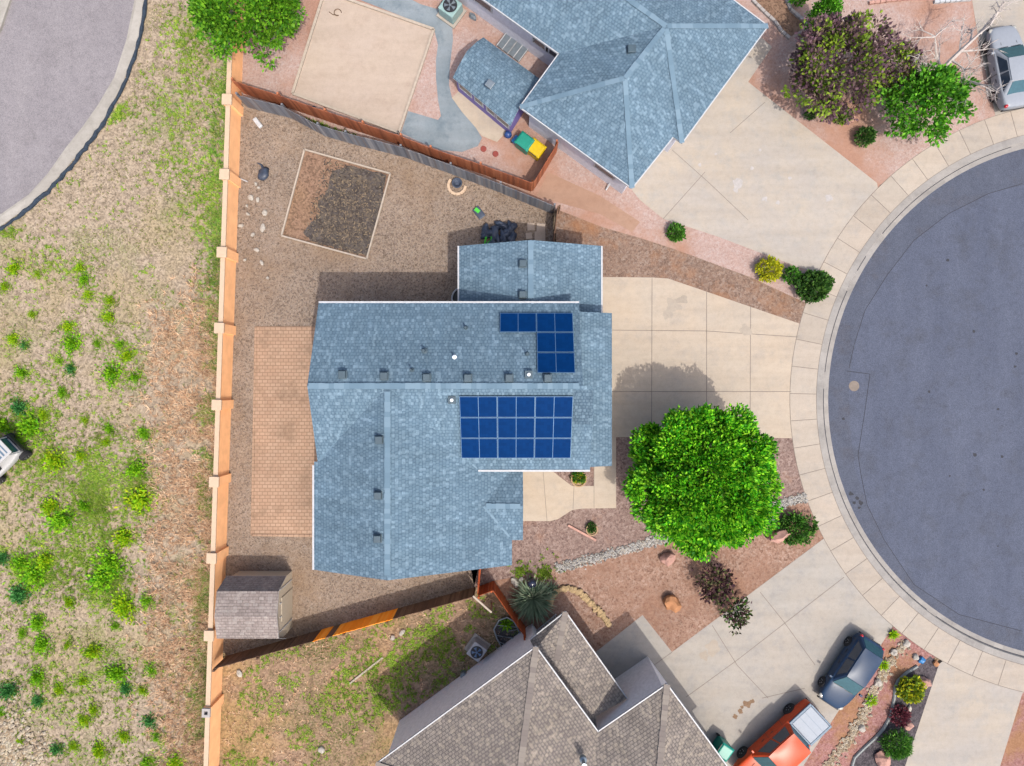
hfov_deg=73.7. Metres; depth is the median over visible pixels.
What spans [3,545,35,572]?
weedy bush
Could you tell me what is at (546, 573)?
weedy shrubbery
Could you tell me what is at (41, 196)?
silt sock
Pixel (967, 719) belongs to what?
corner driveway
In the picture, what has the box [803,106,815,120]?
shrub
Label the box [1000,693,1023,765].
corner gravel
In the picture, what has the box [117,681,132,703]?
weedy bush
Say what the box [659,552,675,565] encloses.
rock
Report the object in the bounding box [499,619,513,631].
weed tuft
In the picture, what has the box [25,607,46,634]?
weedy bush
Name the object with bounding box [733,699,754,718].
driveway rust stains
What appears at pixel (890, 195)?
sidewalk
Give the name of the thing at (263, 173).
soil bag
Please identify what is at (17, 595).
weedy bush
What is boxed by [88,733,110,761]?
weedy bush
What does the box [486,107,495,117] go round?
window
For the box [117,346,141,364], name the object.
weedy bush
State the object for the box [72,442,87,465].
weedy bush
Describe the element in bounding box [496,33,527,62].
window well
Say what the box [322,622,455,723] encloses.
yard weeds
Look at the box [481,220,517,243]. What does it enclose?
tarp pile
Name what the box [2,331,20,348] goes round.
weedy bush
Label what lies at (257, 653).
wooden fence
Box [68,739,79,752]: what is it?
weedy bush
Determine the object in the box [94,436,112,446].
weedy bush
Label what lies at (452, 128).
grey stone path
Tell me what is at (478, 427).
solar panel
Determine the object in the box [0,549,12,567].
weedy bush
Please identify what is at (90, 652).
weedy bush
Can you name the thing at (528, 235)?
paving slab
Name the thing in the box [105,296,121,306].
weedy bush
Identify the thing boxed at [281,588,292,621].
door
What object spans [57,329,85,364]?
weedy bush
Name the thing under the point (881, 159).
pink gravel yard
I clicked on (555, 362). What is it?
solar panel
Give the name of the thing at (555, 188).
side path
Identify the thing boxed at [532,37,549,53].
window
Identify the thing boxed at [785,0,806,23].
block edging
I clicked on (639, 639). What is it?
front walk
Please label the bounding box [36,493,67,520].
weedy bush
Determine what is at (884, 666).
weed tuft
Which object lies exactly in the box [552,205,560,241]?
wooden fence
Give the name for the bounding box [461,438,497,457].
solar panel
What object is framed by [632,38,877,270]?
neighbour driveway
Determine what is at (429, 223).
backyard gravel
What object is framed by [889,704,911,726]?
shrub
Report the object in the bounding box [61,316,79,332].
weedy bush
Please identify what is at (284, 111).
wooden fence
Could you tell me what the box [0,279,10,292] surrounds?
weedy bush
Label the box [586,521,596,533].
shrub
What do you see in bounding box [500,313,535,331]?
solar panel
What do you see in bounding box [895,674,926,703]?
shrub
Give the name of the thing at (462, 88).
window
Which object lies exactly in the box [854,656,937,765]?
basalt gravel bed
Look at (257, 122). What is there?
plastic pipe
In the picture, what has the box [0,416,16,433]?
weedy bush
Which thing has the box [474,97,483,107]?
window
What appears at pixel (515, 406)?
solar panel
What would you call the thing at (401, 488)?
house
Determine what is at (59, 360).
weedy bush
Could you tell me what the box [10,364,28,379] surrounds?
weedy bush
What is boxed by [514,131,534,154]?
storage bin
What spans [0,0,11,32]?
kerb
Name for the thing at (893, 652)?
rock
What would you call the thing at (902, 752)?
shrub
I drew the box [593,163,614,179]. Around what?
window
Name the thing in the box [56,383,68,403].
weedy bush
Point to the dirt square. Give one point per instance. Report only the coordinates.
(307, 188)
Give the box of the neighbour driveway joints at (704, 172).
[663,102,764,219]
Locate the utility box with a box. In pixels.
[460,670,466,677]
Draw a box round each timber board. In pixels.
[349,657,382,683]
[568,524,596,541]
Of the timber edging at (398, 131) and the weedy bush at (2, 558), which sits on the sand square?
the timber edging at (398, 131)
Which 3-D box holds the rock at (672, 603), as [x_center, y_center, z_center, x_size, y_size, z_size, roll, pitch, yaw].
[9.087,12.506,38.825,1.008,0.859,0.976,0,90,0]
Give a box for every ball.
[504,131,511,138]
[527,577,536,587]
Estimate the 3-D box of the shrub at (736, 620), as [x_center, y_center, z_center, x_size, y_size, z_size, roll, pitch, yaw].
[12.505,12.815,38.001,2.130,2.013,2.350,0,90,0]
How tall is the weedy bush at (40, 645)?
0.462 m
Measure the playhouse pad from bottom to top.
0.161 m
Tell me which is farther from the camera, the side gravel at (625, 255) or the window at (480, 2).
the side gravel at (625, 255)
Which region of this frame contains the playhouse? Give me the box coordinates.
[453,37,538,131]
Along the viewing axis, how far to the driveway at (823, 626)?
38.99 m
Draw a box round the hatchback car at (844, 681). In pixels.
[817,631,884,709]
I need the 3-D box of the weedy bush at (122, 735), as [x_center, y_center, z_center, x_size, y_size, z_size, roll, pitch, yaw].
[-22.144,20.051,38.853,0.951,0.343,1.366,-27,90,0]
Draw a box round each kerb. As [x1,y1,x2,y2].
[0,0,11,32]
[0,0,143,225]
[817,135,1023,664]
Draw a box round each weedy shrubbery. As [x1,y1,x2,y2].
[507,560,535,580]
[525,548,565,585]
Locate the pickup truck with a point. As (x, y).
(792, 735)
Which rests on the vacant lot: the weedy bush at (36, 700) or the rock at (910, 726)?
the weedy bush at (36, 700)
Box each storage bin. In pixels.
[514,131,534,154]
[528,137,546,160]
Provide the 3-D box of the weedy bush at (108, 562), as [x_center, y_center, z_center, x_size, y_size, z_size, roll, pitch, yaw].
[-23.057,10.271,38.751,3.271,0.570,2.172,34,90,0]
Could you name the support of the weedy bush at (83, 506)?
on the vacant lot
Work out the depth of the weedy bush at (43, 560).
38.81 m
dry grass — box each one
[122,262,219,765]
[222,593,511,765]
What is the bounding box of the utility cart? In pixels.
[0,433,31,484]
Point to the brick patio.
(285, 456)
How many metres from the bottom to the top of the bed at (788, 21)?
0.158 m
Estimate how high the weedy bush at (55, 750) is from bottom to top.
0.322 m
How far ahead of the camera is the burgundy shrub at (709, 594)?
37.64 m
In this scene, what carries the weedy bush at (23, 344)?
on the vacant lot
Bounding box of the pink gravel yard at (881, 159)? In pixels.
[242,0,995,301]
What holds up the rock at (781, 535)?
on the front gravel at (623, 591)
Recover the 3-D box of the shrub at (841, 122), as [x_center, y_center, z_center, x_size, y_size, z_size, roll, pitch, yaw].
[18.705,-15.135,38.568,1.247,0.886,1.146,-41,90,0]
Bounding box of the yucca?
[505,573,557,626]
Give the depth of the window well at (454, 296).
38.97 m
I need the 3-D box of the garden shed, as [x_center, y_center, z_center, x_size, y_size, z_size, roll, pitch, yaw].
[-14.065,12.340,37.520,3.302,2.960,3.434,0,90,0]
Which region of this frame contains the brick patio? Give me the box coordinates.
[253,329,317,534]
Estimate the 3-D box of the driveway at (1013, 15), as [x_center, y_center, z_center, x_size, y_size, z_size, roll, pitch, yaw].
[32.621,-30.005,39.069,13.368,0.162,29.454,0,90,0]
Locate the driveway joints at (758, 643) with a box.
[654,577,843,697]
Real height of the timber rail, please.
1.865 m
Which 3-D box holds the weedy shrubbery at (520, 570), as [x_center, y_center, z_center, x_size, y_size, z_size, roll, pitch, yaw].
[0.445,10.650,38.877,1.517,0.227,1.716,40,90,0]
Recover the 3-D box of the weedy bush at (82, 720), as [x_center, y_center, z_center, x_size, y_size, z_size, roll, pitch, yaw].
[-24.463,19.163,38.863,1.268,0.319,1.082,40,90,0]
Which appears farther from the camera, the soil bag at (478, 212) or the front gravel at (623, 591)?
the front gravel at (623, 591)
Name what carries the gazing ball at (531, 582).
on the front gravel at (623, 591)
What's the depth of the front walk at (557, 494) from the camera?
38.99 m
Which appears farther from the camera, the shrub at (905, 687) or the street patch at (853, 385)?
the street patch at (853, 385)
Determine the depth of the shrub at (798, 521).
38.44 m
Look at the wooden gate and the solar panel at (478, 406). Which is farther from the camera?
the wooden gate
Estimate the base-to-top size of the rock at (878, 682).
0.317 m
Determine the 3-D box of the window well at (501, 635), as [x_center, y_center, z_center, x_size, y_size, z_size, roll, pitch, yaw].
[-0.398,14.262,38.873,1.614,0.233,1.866,39,90,0]
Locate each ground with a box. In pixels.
[0,695,52,765]
[223,101,1013,661]
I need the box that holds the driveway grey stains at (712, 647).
[663,295,751,660]
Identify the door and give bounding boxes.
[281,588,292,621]
[671,688,711,743]
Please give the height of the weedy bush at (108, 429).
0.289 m
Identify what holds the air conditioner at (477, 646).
on the weedy yard at (370, 747)
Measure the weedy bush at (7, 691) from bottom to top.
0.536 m
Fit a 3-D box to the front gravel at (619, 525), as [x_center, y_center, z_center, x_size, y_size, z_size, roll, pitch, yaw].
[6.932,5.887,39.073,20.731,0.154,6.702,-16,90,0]
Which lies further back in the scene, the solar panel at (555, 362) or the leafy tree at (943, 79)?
the leafy tree at (943, 79)
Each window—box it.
[458,83,471,97]
[473,0,492,12]
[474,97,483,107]
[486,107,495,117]
[496,115,508,128]
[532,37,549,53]
[544,46,556,57]
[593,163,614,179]
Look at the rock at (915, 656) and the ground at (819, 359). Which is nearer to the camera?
the rock at (915, 656)
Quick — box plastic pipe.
[253,117,262,127]
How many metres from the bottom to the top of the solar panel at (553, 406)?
0.553 m
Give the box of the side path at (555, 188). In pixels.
[537,172,639,231]
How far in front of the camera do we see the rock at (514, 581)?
38.84 m
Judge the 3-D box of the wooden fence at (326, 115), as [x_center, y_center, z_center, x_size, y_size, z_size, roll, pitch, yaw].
[-7.076,-13.849,38.125,17.478,1.750,0.275,19,90,0]
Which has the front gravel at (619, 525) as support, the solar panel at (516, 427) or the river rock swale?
the river rock swale
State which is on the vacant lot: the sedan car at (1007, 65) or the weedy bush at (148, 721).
the weedy bush at (148, 721)
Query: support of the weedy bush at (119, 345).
on the vacant lot
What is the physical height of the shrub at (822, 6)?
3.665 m
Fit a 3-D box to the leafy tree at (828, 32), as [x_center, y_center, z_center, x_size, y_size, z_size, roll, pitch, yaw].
[17.596,-16.805,36.553,6.082,4.906,5.955,0,90,0]
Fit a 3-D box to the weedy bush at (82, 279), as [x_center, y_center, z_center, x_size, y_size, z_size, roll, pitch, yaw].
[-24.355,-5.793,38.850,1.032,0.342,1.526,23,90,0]
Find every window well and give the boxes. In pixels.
[451,288,457,300]
[493,616,519,648]
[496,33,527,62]
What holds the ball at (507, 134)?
on the pink gravel yard at (881, 159)
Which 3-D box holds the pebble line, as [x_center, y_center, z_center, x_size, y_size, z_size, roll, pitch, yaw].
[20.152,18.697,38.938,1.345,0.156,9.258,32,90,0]
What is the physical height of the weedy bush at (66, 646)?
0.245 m
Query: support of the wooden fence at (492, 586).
on the weedy yard at (370, 747)
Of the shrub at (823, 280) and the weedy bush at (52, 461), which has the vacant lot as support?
the weedy bush at (52, 461)
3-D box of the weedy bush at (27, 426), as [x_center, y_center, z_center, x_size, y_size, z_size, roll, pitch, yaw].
[-27.323,2.699,38.751,2.783,0.570,3.271,13,90,0]
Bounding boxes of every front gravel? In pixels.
[471,433,803,587]
[495,500,823,651]
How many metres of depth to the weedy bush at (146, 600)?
38.88 m
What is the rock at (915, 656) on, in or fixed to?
on the rose gravel bed at (834, 734)
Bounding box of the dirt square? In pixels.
[283,151,388,257]
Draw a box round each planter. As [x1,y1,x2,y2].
[571,472,586,486]
[586,524,597,535]
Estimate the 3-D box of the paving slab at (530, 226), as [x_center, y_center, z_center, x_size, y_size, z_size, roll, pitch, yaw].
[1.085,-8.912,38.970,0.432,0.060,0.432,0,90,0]
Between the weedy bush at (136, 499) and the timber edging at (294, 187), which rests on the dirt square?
the timber edging at (294, 187)
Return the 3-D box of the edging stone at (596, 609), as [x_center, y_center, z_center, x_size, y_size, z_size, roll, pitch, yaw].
[4.821,12.879,38.882,0.554,0.274,0.272,-35,90,0]
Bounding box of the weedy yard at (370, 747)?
[219,586,525,765]
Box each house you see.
[307,240,611,579]
[375,611,727,765]
[458,0,768,193]
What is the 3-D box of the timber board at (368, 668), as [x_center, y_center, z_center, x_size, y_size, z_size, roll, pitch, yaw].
[-8.312,16.396,38.940,2.400,0.070,0.100,-38,90,0]
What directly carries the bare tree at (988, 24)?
on the pink gravel yard at (881, 159)
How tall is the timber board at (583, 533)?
0.139 m
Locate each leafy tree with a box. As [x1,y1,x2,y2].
[184,0,307,72]
[621,402,784,562]
[781,9,905,124]
[863,37,924,101]
[871,60,981,147]
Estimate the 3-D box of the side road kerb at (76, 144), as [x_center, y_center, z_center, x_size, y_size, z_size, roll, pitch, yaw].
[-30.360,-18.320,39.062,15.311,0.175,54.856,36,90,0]
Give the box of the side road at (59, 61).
[0,0,133,213]
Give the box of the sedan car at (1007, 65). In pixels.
[981,25,1023,111]
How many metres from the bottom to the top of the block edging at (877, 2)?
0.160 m
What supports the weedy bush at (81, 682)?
on the vacant lot
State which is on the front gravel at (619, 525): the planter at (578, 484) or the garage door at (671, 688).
the planter at (578, 484)
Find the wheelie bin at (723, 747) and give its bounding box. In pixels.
[712,733,733,761]
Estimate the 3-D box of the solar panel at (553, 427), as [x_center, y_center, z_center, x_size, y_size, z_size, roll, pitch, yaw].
[2.000,2.163,33.014,1.784,0.553,1.030,0,90,0]
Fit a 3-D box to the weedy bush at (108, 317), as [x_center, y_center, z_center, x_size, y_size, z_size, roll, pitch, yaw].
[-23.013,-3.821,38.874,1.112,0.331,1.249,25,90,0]
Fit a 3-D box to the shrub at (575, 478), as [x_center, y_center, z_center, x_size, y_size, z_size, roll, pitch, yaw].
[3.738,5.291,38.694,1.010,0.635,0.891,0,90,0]
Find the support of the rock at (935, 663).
on the basalt gravel bed at (927, 669)
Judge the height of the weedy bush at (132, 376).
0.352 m
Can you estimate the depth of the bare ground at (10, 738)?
38.90 m
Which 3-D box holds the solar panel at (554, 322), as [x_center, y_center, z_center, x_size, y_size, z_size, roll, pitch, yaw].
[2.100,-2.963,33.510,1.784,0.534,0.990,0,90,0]
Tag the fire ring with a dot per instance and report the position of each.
(456, 182)
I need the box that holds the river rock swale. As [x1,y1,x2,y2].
[555,493,807,573]
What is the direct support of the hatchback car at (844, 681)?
on the driveway at (823, 626)
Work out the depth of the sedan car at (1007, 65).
38.06 m
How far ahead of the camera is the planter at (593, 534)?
38.75 m
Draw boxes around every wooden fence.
[212,587,475,671]
[231,77,533,191]
[235,92,555,213]
[478,581,525,639]
[531,139,558,189]
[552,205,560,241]
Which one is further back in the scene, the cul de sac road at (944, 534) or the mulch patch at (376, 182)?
the cul de sac road at (944, 534)
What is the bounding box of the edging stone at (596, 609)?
[592,605,600,612]
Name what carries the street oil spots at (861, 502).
on the cul de sac road at (944, 534)
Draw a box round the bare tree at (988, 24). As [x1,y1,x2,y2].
[889,0,1020,112]
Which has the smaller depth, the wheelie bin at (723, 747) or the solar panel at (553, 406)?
the solar panel at (553, 406)
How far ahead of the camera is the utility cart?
38.15 m
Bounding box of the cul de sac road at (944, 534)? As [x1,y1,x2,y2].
[828,149,1023,650]
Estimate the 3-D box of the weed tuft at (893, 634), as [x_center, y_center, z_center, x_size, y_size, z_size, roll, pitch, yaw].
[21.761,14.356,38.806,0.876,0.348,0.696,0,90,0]
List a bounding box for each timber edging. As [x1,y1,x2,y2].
[281,149,390,259]
[291,0,434,133]
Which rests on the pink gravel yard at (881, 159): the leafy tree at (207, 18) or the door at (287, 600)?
the leafy tree at (207, 18)
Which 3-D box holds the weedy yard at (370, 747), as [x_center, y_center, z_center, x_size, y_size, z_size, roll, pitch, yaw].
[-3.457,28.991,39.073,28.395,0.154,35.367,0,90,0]
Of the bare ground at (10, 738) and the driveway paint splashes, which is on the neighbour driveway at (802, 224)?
the driveway paint splashes
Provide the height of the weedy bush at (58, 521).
0.561 m
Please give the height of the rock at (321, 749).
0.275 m
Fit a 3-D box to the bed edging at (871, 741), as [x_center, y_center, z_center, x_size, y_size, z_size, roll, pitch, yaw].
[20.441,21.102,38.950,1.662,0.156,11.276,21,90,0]
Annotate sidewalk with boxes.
[790,108,1023,691]
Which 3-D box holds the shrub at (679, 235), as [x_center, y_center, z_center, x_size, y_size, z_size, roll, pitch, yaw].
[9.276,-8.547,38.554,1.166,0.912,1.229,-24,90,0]
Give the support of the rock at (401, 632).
on the weedy yard at (370, 747)
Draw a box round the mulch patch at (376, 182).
[303,166,385,254]
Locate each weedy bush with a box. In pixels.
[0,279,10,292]
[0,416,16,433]
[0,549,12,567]
[0,680,22,702]
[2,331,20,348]
[2,538,54,600]
[3,258,30,278]
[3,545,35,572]
[4,581,40,609]
[5,392,32,421]
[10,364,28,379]
[11,402,56,456]
[17,625,30,641]
[18,337,30,351]
[21,665,46,693]
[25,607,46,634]
[29,691,49,712]
[32,630,56,658]
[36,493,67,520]
[36,545,58,573]
[37,405,48,428]
[38,434,67,478]
[40,493,81,540]
[46,741,68,756]
[50,679,68,695]
[53,358,65,365]
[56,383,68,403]
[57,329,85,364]
[60,362,79,380]
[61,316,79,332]
[62,593,77,615]
[64,640,70,652]
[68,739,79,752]
[69,540,135,603]
[71,494,102,516]
[71,674,89,687]
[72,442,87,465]
[73,261,87,274]
[74,641,106,661]
[74,709,91,728]
[77,270,94,289]
[78,538,134,590]
[82,290,94,300]
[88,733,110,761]
[89,701,99,715]
[91,335,102,353]
[94,357,126,395]
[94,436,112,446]
[98,306,117,328]
[98,661,136,688]
[103,421,120,435]
[103,525,141,550]
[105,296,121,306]
[106,484,163,516]
[109,584,146,634]
[109,620,118,631]
[112,340,125,352]
[115,722,132,745]
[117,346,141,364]
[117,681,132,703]
[122,451,158,483]
[127,369,144,387]
[134,426,155,445]
[136,588,160,611]
[137,686,149,696]
[137,711,157,734]
[139,753,160,765]
[140,655,163,677]
[146,724,167,745]
[156,744,186,765]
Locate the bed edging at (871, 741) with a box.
[850,665,917,765]
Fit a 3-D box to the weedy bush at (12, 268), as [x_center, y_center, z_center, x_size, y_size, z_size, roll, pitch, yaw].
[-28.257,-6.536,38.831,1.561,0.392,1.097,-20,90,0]
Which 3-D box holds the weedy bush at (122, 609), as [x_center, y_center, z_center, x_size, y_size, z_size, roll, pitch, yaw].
[-21.950,13.061,38.764,1.731,0.505,3.415,-36,90,0]
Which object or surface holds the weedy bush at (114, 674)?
on the vacant lot
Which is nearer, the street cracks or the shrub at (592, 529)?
the shrub at (592, 529)
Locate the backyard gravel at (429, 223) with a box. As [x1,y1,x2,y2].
[223,102,552,655]
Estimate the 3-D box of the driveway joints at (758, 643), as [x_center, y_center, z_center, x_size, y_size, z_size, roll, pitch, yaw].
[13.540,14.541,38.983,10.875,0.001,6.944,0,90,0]
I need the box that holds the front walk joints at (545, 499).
[543,473,573,516]
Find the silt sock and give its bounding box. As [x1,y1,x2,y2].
[0,0,146,230]
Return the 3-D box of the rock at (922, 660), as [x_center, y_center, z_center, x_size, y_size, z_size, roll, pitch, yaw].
[23.335,15.799,38.914,0.404,0.314,0.423,0,90,0]
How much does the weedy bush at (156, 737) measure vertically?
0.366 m
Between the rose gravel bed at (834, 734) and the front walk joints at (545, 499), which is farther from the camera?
the rose gravel bed at (834, 734)
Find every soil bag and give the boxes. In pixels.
[258,163,268,180]
[473,206,484,218]
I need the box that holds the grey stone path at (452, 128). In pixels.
[362,0,481,151]
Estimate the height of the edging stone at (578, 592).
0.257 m
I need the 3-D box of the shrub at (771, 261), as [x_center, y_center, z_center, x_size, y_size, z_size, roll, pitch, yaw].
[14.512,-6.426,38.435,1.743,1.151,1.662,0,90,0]
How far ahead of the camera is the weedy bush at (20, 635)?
38.90 m
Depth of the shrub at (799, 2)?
38.39 m
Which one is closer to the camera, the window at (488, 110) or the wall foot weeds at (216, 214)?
the window at (488, 110)
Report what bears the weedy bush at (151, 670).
on the vacant lot
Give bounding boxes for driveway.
[603,277,798,437]
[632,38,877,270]
[654,539,892,765]
[905,660,1023,765]
[972,0,1023,114]
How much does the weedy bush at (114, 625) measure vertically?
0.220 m
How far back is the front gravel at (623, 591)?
38.99 m
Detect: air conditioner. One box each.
[436,0,466,28]
[464,633,490,661]
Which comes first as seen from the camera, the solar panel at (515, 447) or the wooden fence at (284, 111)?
the solar panel at (515, 447)
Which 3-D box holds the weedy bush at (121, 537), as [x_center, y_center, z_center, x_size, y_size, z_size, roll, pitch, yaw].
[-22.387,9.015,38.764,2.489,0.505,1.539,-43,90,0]
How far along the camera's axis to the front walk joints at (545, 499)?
38.98 m
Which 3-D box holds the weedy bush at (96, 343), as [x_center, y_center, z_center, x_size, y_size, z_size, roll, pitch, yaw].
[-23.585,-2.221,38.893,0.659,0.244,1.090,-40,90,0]
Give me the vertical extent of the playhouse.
2.800 m
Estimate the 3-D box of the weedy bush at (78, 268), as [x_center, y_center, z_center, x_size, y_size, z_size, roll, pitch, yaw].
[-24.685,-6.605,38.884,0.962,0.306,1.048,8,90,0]
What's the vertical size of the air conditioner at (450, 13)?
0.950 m
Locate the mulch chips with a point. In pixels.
(345, 210)
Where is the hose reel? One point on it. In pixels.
(472, 16)
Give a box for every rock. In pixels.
[236,669,241,676]
[260,224,264,231]
[318,746,324,753]
[399,629,404,635]
[511,577,518,587]
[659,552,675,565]
[662,595,681,612]
[767,529,789,542]
[858,724,865,731]
[874,679,881,686]
[874,750,890,765]
[890,649,897,655]
[903,640,910,646]
[903,721,913,730]
[912,653,918,659]
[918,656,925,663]
[919,676,931,687]
[933,659,938,666]
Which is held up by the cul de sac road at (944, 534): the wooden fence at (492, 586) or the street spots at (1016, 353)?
the street spots at (1016, 353)
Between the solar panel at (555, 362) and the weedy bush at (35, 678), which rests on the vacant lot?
the weedy bush at (35, 678)
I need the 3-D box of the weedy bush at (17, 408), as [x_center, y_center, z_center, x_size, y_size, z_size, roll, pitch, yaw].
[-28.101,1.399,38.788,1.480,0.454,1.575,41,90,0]
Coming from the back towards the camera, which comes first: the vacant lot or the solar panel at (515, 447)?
the vacant lot
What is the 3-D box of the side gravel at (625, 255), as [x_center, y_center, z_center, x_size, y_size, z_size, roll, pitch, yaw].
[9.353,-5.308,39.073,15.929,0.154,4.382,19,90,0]
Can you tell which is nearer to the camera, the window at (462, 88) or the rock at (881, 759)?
the window at (462, 88)
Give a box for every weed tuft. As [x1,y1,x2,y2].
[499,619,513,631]
[865,694,877,706]
[879,659,888,671]
[889,629,901,640]
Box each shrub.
[569,472,586,483]
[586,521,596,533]
[665,222,685,242]
[691,561,736,611]
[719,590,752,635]
[754,254,783,283]
[774,510,818,545]
[781,265,802,284]
[788,0,808,6]
[793,269,835,303]
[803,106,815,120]
[804,0,844,29]
[832,103,853,125]
[853,126,877,147]
[877,727,913,760]
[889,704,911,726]
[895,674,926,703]
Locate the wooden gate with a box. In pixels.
[477,569,480,594]
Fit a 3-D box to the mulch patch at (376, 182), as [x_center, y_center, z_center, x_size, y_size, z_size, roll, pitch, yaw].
[-9.470,-10.052,38.977,3.896,0.023,4.876,16,90,0]
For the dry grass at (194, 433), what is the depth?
38.91 m
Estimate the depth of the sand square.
38.98 m
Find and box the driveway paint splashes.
[698,148,832,204]
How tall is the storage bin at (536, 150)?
0.910 m
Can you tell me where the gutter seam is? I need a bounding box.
[823,147,1023,656]
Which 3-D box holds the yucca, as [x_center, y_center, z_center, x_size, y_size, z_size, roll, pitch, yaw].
[1.101,12.300,38.301,3.240,1.359,3.240,0,90,0]
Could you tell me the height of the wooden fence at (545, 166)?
1.750 m
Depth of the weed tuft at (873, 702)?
38.84 m
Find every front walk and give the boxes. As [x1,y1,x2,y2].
[523,437,615,520]
[596,615,671,678]
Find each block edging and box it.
[752,0,790,38]
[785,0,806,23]
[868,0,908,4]
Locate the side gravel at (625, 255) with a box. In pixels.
[556,209,805,323]
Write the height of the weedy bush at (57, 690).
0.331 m
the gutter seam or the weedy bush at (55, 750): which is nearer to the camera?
the weedy bush at (55, 750)
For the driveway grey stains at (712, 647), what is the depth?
38.98 m
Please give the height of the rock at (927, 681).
0.621 m
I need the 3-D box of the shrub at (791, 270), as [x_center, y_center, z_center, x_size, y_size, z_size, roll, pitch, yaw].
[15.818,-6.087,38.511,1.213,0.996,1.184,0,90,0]
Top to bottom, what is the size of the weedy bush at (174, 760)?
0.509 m
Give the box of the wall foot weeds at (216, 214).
[0,2,369,765]
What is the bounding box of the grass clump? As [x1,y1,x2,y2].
[545,580,559,595]
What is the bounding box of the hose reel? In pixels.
[469,13,475,20]
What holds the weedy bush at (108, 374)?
on the vacant lot
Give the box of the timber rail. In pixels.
[472,595,492,612]
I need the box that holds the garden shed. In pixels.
[214,571,292,638]
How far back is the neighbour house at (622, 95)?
35.39 m
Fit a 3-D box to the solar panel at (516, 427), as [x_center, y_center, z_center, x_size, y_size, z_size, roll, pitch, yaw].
[0.200,2.163,33.014,1.784,0.553,1.030,0,90,0]
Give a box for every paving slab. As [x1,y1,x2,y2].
[526,232,531,238]
[527,223,534,230]
[535,231,545,240]
[537,223,545,231]
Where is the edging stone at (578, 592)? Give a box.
[574,589,582,595]
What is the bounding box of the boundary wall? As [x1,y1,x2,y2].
[202,0,245,765]
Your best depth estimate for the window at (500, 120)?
38.01 m
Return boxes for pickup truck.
[733,698,831,765]
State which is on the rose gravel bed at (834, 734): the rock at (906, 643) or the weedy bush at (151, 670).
the rock at (906, 643)
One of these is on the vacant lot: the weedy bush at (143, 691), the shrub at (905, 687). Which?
the weedy bush at (143, 691)
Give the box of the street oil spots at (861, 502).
[842,417,984,508]
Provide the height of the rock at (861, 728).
0.355 m
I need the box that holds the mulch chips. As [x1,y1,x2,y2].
[304,159,384,255]
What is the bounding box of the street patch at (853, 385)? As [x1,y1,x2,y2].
[849,381,858,390]
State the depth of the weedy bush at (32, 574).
38.81 m
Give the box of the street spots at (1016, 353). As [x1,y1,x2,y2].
[926,259,1017,546]
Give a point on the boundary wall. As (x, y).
(222, 405)
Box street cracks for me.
[848,183,1022,631]
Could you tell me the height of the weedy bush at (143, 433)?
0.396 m
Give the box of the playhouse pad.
[452,91,504,141]
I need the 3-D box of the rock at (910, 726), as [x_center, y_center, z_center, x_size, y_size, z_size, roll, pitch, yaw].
[22.552,19.514,38.865,0.517,0.467,0.481,-37,90,0]
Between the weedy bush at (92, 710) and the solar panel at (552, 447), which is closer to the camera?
the solar panel at (552, 447)
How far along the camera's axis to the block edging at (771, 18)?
38.84 m
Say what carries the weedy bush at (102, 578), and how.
on the vacant lot
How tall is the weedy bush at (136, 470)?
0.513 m
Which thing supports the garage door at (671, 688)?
in the house at (554, 692)
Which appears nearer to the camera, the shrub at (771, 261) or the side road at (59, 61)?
the shrub at (771, 261)
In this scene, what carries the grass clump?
on the front gravel at (623, 591)
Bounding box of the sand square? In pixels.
[295,0,431,129]
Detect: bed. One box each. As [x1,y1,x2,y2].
[756,0,804,35]
[803,627,934,765]
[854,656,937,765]
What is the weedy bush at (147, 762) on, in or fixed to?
on the vacant lot
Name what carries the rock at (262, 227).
on the backyard gravel at (429, 223)
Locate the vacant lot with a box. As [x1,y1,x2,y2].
[0,0,227,765]
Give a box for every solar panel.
[459,396,496,416]
[460,417,496,437]
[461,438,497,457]
[497,396,534,416]
[498,417,534,437]
[498,438,533,457]
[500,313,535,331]
[534,438,570,457]
[535,396,572,416]
[535,417,571,437]
[536,313,572,331]
[537,332,573,351]
[537,353,574,372]
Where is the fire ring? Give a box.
[447,178,466,195]
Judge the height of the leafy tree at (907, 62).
3.308 m
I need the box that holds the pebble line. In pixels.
[822,640,910,765]

